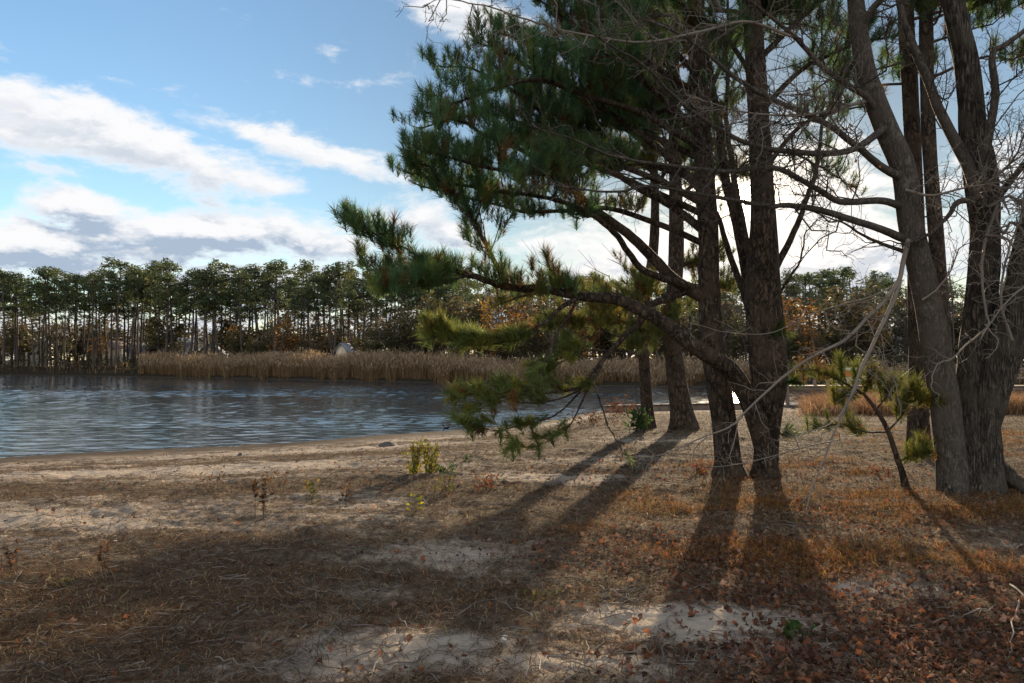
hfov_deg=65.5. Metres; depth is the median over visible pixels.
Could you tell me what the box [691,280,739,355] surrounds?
understorey tree
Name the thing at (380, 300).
tall pine
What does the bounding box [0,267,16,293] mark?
tall pine
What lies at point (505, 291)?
tall pine
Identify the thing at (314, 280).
tall pine
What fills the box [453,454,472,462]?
weed
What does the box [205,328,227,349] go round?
understorey tree
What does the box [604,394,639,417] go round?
brown shrub
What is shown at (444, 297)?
tall pine
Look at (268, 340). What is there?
understorey tree
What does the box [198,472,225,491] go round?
weed
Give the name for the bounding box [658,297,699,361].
understorey tree
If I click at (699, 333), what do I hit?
understorey tree
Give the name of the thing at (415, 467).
yellow shrub
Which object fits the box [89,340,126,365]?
house
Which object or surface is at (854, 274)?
tall pine
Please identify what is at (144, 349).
leafless tree
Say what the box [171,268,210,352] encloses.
tall pine
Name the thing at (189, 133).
sky
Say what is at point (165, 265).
tall pine
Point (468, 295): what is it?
tall pine
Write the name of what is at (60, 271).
tall pine
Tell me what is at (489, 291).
tall pine
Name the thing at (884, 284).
tall pine
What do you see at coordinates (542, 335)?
understorey tree
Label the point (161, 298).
tall pine
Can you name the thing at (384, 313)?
leafless tree
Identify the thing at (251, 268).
tall pine
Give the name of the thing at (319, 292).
tall pine
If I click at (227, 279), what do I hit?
tall pine
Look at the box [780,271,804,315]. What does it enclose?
tall pine
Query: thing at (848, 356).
undergrowth
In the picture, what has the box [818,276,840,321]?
tall pine
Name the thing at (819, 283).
tall pine
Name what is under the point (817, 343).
understorey tree
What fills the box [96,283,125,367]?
tall pine
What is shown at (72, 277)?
tall pine
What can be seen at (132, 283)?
tall pine
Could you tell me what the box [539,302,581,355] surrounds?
autumn tree
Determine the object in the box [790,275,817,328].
tall pine
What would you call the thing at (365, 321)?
leafless tree
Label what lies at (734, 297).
tall pine
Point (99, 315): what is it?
tall pine
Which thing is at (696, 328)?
understorey tree
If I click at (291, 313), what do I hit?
understorey tree
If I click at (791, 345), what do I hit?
understorey tree
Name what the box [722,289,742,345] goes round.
leafless tree
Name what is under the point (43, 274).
tall pine
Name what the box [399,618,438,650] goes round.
fallen branch
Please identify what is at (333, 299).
tall pine
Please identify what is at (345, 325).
leafless tree
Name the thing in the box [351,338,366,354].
understorey tree
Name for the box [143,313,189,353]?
understorey tree
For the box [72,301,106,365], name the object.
leafless tree
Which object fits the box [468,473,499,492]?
weed
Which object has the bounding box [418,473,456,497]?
weed
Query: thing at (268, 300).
tall pine
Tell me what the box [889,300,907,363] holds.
leafless tree
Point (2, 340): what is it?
leafless tree
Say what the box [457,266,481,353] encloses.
tall pine
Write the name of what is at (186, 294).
tall pine
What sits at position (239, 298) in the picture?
tall pine
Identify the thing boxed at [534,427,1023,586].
golden grass
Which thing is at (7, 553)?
dead stalk
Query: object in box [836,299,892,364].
autumn tree
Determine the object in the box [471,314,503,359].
understorey tree
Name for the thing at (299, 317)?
leafless tree
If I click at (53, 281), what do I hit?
tall pine
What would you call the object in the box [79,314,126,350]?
understorey tree
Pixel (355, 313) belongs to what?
tall pine
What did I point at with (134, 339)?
tall pine
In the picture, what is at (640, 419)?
green shrub
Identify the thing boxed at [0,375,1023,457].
water
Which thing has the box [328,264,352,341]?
tall pine
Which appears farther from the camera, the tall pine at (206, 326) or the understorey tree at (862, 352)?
the tall pine at (206, 326)
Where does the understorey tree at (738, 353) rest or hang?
on the ground at (694, 624)
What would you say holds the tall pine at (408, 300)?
on the ground at (694, 624)
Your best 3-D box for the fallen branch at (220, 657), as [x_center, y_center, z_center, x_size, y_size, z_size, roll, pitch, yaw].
[-1.383,1.602,4.017,0.419,0.106,0.124,-1,-1,25]
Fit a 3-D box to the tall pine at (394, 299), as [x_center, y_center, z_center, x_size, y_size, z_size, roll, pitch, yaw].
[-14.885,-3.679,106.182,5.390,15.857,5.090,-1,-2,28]
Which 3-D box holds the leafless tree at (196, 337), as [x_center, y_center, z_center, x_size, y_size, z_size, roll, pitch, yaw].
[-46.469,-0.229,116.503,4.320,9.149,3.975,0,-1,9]
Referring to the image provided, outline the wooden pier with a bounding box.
[785,367,1023,403]
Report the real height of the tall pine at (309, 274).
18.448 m
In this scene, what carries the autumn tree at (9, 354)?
on the ground at (694, 624)
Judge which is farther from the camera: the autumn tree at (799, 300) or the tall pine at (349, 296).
the tall pine at (349, 296)
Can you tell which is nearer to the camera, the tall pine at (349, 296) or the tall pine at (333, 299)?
the tall pine at (333, 299)
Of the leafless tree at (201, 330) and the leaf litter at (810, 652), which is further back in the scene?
the leafless tree at (201, 330)
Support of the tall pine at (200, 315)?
on the ground at (694, 624)
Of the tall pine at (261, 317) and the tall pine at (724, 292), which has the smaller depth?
the tall pine at (724, 292)
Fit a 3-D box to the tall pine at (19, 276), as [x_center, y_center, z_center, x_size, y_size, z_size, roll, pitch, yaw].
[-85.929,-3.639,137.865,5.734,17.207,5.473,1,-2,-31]
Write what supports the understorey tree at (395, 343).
on the ground at (694, 624)
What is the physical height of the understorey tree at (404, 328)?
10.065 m
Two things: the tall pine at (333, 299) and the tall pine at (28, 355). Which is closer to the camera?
the tall pine at (333, 299)
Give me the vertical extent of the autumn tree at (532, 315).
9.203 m
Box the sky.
[0,0,1023,359]
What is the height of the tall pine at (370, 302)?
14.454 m
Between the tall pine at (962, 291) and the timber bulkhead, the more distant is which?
the tall pine at (962, 291)
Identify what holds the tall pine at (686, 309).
on the ground at (694, 624)
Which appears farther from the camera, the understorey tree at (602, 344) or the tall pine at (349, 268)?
the tall pine at (349, 268)
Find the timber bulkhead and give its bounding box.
[603,403,740,411]
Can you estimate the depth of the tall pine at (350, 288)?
109.41 m
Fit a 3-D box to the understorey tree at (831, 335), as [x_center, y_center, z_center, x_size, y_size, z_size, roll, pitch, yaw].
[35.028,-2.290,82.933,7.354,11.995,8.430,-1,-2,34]
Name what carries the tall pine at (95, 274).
on the ground at (694, 624)
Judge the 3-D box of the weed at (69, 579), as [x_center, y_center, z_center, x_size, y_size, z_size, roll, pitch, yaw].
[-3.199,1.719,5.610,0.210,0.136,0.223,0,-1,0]
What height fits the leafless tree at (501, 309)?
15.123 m
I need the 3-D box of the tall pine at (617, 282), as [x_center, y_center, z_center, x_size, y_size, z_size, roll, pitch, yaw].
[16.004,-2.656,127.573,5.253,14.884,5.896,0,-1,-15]
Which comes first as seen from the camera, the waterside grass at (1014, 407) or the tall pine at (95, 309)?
the waterside grass at (1014, 407)
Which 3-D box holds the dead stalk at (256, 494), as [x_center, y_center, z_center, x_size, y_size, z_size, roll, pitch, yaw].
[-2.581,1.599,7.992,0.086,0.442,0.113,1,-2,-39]
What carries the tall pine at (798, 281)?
on the ground at (694, 624)
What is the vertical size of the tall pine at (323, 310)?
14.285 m
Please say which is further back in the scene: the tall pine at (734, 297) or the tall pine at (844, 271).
the tall pine at (844, 271)
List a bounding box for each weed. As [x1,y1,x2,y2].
[39,575,72,590]
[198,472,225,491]
[261,468,288,494]
[303,478,320,504]
[338,480,354,502]
[406,491,423,511]
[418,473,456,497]
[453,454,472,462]
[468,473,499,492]
[518,586,561,601]
[691,459,708,474]
[869,464,892,477]
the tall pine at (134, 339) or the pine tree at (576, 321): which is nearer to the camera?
the pine tree at (576, 321)
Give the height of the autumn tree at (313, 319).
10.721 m
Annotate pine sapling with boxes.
[786,348,953,489]
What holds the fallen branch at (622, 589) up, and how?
on the pine straw
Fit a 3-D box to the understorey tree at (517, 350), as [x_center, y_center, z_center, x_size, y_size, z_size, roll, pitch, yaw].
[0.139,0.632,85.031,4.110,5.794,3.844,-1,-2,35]
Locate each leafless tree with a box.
[0,295,18,361]
[54,307,80,366]
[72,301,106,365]
[81,317,109,366]
[121,312,139,364]
[128,324,150,354]
[157,294,181,357]
[178,320,201,354]
[186,314,210,354]
[188,300,211,346]
[238,309,264,334]
[253,304,287,350]
[255,292,286,353]
[278,275,325,347]
[297,297,334,352]
[306,283,339,347]
[321,299,359,342]
[343,316,354,345]
[344,293,377,342]
[347,297,372,351]
[376,304,394,341]
[412,290,429,357]
[465,285,498,354]
[486,287,514,322]
[516,240,579,356]
[580,252,630,358]
[605,247,659,356]
[633,288,682,361]
[719,279,742,350]
[722,281,747,359]
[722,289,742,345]
[781,284,808,360]
[783,295,797,342]
[784,262,821,362]
[837,266,900,359]
[872,273,904,366]
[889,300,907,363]
[894,308,907,361]
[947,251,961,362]
[950,288,964,319]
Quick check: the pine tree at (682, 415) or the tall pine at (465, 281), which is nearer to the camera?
the pine tree at (682, 415)
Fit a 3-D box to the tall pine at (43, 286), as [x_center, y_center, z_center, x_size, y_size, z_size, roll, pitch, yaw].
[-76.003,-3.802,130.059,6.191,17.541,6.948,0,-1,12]
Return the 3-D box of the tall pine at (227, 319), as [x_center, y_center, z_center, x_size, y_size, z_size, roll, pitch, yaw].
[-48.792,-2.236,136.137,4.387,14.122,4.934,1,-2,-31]
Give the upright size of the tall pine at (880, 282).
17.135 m
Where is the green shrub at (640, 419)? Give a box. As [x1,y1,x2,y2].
[622,406,653,433]
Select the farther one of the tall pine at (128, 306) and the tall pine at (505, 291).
the tall pine at (505, 291)
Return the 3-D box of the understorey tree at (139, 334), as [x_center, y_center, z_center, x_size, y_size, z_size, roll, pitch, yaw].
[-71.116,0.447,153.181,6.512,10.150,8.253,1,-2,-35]
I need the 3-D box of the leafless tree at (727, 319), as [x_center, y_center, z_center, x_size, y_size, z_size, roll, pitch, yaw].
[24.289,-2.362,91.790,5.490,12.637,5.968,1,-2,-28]
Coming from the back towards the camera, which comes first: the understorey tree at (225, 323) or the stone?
the understorey tree at (225, 323)
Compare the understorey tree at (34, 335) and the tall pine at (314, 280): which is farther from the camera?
the understorey tree at (34, 335)
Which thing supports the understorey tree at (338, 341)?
on the ground at (694, 624)
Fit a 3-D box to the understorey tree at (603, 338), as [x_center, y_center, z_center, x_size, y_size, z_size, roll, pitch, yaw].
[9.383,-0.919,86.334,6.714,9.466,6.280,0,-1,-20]
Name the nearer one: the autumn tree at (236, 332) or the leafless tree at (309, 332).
the leafless tree at (309, 332)
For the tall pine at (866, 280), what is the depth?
174.49 m
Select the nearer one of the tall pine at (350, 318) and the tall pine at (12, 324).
the tall pine at (350, 318)
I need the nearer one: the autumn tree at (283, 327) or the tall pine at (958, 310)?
the autumn tree at (283, 327)
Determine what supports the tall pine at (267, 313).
on the ground at (694, 624)
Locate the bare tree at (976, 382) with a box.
[396,0,1023,514]
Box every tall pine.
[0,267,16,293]
[0,270,20,366]
[0,272,31,366]
[0,280,24,364]
[0,284,30,366]
[4,276,35,365]
[10,281,38,365]
[16,278,50,367]
[21,266,60,367]
[21,280,50,365]
[25,267,69,367]
[28,282,63,366]
[34,266,68,365]
[42,275,77,366]
[48,282,80,368]
[50,273,85,365]
[59,272,91,366]
[66,274,99,366]
[67,275,87,365]
[69,274,104,366]
[74,269,109,367]
[78,281,112,366]
[83,284,114,367]
[90,274,120,366]
[96,256,128,365]
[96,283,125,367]
[97,260,137,367]
[106,279,138,367]
[112,301,143,366]
[115,269,153,367]
[119,265,154,367]
[119,271,150,367]
[122,268,152,367]
[123,271,154,357]
[126,269,152,340]
[136,260,177,355]
[138,272,164,341]
[141,279,169,355]
[143,274,165,334]
[145,257,182,336]
[148,259,192,354]
[148,271,182,355]
[163,283,190,353]
[165,289,194,353]
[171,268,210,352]
[172,279,200,354]
[184,269,200,338]
[184,275,211,354]
[187,282,210,351]
[187,283,223,354]
[189,264,231,354]
[191,273,225,354]
[192,275,230,356]
[195,258,232,356]
[211,277,233,355]
[216,265,252,353]
[216,291,234,352]
[217,274,246,357]
[219,267,258,325]
[224,270,260,355]
[230,279,256,335]
[231,263,267,328]
[234,268,268,346]
[242,287,265,332]
[245,275,283,332]
[252,258,295,333]
[252,278,280,351]
[253,271,289,341]
[256,263,297,321]
[257,262,293,350]
[282,287,305,333]
[286,263,319,333]
[287,259,325,345]
[288,284,317,349]
[300,273,333,348]
[303,271,334,357]
[307,269,339,344]
[313,283,334,351]
[314,272,348,354]
[318,259,358,342]
[318,264,358,357]
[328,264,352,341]
[331,271,359,328]
[334,282,367,342]
[342,270,366,344]
[344,277,370,345]
[345,281,372,349]
[349,261,377,340]
[355,279,390,340]
[357,285,382,341]
[370,294,399,350]
[380,293,406,319]
[383,258,409,324]
[400,289,433,351]
[400,291,415,322]
[416,287,443,312]
[422,284,453,313]
[430,282,460,349]
[440,279,466,354]
[442,281,475,356]
[450,272,477,303]
[455,279,482,311]
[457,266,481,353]
[471,280,488,352]
[476,286,495,329]
[486,289,508,321]
[492,290,513,322]
[507,293,535,356]
[529,282,550,310]
[548,295,578,310]
[582,272,603,356]
[607,279,627,288]
[650,280,665,309]
[682,296,697,363]
[720,281,730,316]
[721,284,744,315]
[721,285,743,322]
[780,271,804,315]
[782,287,800,330]
[784,273,815,324]
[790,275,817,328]
[791,271,827,333]
[800,278,836,326]
[810,268,838,365]
[813,267,846,358]
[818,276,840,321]
[828,266,856,323]
[836,269,868,305]
[849,286,873,360]
[857,278,881,312]
[864,270,891,295]
[867,275,904,313]
[869,278,899,318]
[869,278,900,331]
[948,280,961,306]
[948,283,964,313]
[954,294,964,312]
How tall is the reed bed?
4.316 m
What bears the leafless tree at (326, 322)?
on the ground at (694, 624)
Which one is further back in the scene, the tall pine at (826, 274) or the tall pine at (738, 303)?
the tall pine at (826, 274)
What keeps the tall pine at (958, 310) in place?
on the ground at (694, 624)
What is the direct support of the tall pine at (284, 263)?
on the ground at (694, 624)
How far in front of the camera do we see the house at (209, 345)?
132.40 m
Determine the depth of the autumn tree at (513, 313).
88.70 m
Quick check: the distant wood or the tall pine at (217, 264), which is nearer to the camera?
the tall pine at (217, 264)
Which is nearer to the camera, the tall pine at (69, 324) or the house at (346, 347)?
the house at (346, 347)
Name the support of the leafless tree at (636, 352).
on the ground at (694, 624)
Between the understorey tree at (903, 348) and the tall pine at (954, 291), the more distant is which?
the tall pine at (954, 291)
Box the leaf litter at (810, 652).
[0,418,1023,682]
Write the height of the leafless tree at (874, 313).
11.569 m
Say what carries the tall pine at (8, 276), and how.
on the ground at (694, 624)
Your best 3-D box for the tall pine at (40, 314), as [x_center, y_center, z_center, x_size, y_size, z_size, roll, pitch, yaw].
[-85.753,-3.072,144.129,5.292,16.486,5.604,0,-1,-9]
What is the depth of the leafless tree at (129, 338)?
135.09 m
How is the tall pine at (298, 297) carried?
on the ground at (694, 624)
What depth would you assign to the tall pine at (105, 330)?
138.77 m
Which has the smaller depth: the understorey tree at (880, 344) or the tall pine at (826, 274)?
the understorey tree at (880, 344)
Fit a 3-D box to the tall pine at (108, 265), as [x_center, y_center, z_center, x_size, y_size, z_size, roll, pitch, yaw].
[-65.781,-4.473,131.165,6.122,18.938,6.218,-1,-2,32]
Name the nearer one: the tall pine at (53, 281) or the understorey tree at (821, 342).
the understorey tree at (821, 342)
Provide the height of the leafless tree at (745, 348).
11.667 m
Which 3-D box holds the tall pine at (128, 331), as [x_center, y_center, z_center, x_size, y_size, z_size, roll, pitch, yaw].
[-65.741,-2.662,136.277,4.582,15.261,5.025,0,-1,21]
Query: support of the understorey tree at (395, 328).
on the ground at (694, 624)
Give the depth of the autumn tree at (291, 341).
114.03 m
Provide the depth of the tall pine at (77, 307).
142.53 m
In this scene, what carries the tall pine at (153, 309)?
on the ground at (694, 624)
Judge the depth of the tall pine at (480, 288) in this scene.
172.96 m
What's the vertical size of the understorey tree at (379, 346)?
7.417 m
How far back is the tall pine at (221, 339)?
126.23 m
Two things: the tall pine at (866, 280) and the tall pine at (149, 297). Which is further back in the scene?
the tall pine at (866, 280)
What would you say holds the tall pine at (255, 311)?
on the ground at (694, 624)
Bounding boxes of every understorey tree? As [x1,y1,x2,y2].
[0,311,43,365]
[0,326,11,356]
[27,318,62,364]
[40,319,80,366]
[66,316,103,361]
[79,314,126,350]
[126,326,157,341]
[139,317,163,357]
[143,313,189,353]
[186,323,210,338]
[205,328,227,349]
[208,311,247,355]
[223,326,257,355]
[244,335,268,359]
[248,324,276,350]
[262,331,287,352]
[265,311,306,350]
[282,328,312,353]
[295,321,324,357]
[319,323,348,355]
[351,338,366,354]
[352,319,379,352]
[360,313,398,354]
[377,316,411,355]
[384,324,417,353]
[389,289,442,354]
[413,297,466,357]
[428,286,495,361]
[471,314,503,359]
[496,330,533,361]
[507,300,540,356]
[513,295,559,358]
[527,311,568,352]
[553,327,575,360]
[569,301,616,359]
[584,283,625,357]
[601,295,654,359]
[649,340,662,358]
[657,319,690,359]
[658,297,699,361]
[681,309,723,355]
[688,321,728,359]
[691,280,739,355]
[722,314,746,359]
[726,314,748,358]
[729,314,748,358]
[785,327,806,366]
[798,335,823,362]
[807,332,830,353]
[813,266,884,367]
[822,331,860,369]
[842,308,897,358]
[848,343,864,360]
[868,293,907,357]
[872,334,901,362]
[886,272,958,340]
[893,334,907,361]
[949,299,963,345]
[952,314,962,364]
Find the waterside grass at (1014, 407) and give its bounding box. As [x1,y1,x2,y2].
[787,388,1023,415]
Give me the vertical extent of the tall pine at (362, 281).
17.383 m
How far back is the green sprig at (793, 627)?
4.57 m
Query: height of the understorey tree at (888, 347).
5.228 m
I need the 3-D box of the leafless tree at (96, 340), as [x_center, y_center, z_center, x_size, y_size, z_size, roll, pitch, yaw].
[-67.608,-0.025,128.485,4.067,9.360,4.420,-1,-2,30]
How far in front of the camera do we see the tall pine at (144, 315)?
145.02 m
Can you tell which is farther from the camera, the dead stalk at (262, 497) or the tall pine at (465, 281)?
the tall pine at (465, 281)
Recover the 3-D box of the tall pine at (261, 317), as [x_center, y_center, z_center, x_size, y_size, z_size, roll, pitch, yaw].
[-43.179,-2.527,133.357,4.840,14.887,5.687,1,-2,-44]
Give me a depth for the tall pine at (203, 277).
116.19 m
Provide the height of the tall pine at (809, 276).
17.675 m
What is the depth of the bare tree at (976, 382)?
9.34 m
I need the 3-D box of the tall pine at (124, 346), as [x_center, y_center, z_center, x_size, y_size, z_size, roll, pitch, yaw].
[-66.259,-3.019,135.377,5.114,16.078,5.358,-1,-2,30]
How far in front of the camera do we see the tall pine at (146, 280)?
122.65 m
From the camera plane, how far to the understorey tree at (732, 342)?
80.64 m
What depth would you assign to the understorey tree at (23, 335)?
138.84 m
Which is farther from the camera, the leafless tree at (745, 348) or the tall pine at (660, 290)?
the tall pine at (660, 290)
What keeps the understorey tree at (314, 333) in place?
on the ground at (694, 624)
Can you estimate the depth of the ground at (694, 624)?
7.21 m
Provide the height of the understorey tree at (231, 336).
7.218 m
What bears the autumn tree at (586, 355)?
on the ground at (694, 624)
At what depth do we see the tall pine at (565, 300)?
132.46 m
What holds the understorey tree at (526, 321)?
on the ground at (694, 624)
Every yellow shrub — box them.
[401,440,424,473]
[419,436,439,474]
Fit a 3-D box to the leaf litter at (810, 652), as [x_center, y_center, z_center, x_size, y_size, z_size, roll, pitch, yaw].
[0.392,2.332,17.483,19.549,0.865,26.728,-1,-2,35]
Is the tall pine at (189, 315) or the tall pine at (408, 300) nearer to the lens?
the tall pine at (408, 300)
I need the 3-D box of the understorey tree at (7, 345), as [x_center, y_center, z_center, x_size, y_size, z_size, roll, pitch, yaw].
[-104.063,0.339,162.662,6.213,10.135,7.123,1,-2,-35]
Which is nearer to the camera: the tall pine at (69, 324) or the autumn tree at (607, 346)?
the autumn tree at (607, 346)
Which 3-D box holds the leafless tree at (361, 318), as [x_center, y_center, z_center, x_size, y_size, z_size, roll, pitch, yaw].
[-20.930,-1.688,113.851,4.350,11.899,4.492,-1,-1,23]
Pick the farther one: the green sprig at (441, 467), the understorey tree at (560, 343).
the understorey tree at (560, 343)
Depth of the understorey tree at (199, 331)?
157.26 m
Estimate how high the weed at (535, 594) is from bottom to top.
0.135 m
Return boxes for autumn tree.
[5,345,13,365]
[87,331,110,366]
[226,325,255,357]
[264,315,302,355]
[270,317,300,352]
[287,336,300,352]
[295,312,333,353]
[477,296,520,363]
[499,293,543,361]
[528,304,560,354]
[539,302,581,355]
[574,309,605,360]
[593,327,627,358]
[782,292,819,363]
[783,293,805,339]
[787,301,827,365]
[787,321,808,360]
[805,331,827,360]
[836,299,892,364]
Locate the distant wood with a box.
[0,273,963,361]
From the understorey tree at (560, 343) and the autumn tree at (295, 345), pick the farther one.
the autumn tree at (295, 345)
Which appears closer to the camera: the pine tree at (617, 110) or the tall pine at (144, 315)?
the pine tree at (617, 110)
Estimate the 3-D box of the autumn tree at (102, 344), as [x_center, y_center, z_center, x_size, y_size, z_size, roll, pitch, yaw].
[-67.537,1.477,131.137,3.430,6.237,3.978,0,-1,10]
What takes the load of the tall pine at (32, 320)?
on the ground at (694, 624)
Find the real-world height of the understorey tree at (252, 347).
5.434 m
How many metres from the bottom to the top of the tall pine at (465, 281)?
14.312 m
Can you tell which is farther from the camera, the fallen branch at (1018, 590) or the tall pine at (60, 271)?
the tall pine at (60, 271)
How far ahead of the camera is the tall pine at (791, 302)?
162.94 m
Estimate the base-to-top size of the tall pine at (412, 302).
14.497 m
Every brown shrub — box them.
[566,409,618,426]
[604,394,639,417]
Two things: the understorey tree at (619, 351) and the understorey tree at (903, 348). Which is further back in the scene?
the understorey tree at (903, 348)
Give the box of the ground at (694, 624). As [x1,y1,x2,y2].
[0,360,1023,682]
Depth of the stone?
19.77 m
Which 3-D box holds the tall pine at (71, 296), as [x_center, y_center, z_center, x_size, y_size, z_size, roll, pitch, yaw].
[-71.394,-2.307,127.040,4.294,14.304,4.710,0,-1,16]
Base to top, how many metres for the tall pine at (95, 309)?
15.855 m
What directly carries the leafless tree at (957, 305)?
on the ground at (694, 624)
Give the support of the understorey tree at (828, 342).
on the ground at (694, 624)
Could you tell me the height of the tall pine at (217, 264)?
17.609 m
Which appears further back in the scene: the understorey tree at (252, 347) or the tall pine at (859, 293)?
the tall pine at (859, 293)
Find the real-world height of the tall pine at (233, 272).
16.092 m
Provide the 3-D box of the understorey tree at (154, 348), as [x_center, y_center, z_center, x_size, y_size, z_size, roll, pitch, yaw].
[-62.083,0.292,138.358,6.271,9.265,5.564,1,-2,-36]
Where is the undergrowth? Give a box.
[0,351,1023,371]
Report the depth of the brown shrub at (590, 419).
22.07 m
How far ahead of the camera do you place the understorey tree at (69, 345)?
130.79 m
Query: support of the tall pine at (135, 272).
on the ground at (694, 624)
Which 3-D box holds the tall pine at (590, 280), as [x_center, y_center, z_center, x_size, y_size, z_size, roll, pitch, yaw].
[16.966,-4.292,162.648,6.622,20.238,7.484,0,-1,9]
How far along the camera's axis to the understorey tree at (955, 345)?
84.36 m
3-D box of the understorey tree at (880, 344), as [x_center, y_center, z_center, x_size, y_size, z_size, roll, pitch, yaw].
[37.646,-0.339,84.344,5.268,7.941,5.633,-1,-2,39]
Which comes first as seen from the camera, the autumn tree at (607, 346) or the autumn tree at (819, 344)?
the autumn tree at (607, 346)
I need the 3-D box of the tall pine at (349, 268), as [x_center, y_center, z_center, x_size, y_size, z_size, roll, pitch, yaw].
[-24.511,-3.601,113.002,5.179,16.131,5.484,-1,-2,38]
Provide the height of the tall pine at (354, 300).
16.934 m
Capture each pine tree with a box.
[325,0,911,478]
[383,0,848,479]
[487,0,725,428]
[542,0,749,430]
[785,0,1023,450]
[833,0,1023,354]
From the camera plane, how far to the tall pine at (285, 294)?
126.59 m
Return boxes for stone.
[379,442,396,446]
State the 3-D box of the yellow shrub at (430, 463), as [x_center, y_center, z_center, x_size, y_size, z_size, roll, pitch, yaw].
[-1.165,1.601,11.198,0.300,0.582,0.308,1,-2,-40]
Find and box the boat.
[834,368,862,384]
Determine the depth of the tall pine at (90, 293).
134.70 m
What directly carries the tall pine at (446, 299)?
on the ground at (694, 624)
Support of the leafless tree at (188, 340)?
on the ground at (694, 624)
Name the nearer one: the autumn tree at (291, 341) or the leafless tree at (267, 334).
the leafless tree at (267, 334)
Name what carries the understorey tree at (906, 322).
on the ground at (694, 624)
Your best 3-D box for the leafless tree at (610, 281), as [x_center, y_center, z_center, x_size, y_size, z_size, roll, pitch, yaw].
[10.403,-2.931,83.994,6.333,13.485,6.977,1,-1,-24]
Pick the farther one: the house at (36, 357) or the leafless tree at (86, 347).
the house at (36, 357)
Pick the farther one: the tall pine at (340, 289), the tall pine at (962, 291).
the tall pine at (962, 291)
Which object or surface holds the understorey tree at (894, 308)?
on the ground at (694, 624)
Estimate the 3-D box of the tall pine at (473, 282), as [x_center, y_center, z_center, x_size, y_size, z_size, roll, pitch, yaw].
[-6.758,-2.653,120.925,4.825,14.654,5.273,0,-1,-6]
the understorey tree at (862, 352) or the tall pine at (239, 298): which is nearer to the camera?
the understorey tree at (862, 352)
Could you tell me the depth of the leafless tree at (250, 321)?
126.96 m
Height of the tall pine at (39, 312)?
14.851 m
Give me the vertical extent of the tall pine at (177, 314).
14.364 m
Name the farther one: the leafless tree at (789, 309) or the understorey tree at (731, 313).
the understorey tree at (731, 313)
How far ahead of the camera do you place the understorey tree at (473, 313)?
88.82 m
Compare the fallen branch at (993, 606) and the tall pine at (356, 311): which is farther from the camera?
the tall pine at (356, 311)
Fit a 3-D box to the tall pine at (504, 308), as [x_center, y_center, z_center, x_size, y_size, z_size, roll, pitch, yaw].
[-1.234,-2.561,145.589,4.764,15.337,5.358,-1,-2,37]
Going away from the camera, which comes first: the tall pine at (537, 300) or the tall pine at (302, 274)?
the tall pine at (302, 274)
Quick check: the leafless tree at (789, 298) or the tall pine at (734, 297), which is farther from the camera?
the tall pine at (734, 297)
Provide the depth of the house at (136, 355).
139.95 m
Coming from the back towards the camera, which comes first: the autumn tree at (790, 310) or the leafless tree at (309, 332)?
the leafless tree at (309, 332)
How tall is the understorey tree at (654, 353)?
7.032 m
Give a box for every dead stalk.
[1,545,20,569]
[96,541,110,575]
[250,479,259,512]
[258,479,268,517]
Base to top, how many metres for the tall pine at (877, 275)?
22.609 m
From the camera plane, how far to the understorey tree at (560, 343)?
94.14 m
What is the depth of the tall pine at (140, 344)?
132.09 m
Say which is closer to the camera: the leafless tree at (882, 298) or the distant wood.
the leafless tree at (882, 298)
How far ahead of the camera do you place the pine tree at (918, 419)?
13.89 m
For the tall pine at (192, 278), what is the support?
on the ground at (694, 624)
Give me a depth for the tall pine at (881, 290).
172.85 m
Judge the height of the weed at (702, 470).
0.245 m
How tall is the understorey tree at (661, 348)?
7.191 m
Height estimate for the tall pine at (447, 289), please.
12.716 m
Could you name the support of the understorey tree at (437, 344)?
on the ground at (694, 624)
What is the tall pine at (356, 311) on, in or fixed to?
on the ground at (694, 624)
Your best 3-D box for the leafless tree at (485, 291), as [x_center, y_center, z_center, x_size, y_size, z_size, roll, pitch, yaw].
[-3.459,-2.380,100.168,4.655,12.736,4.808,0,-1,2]
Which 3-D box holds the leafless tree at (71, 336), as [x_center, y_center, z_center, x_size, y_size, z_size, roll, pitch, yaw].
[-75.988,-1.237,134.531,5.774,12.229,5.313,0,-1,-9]
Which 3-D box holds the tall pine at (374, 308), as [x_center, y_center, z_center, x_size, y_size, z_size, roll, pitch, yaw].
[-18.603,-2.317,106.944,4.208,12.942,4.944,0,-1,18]
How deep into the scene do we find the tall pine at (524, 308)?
138.97 m
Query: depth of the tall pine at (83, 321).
136.53 m
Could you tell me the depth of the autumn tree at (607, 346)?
86.96 m
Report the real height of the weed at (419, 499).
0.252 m
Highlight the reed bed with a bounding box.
[1,346,1023,386]
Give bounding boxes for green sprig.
[424,463,466,476]
[775,618,815,644]
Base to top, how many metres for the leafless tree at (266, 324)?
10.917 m
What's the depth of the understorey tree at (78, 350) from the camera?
141.17 m
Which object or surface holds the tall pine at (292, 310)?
on the ground at (694, 624)
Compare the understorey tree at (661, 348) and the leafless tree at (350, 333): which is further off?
the leafless tree at (350, 333)
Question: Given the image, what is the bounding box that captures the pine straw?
[0,410,1023,682]
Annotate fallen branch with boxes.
[215,650,273,671]
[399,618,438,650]
[599,583,648,607]
[914,601,995,627]
[1007,583,1023,658]
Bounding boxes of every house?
[24,338,53,365]
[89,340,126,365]
[125,342,154,364]
[156,335,202,357]
[196,344,227,357]
[332,343,355,357]
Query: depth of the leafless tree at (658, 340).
79.85 m
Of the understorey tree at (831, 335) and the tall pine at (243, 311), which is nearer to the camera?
the understorey tree at (831, 335)
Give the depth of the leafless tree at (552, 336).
83.59 m
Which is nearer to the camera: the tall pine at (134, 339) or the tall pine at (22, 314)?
the tall pine at (134, 339)

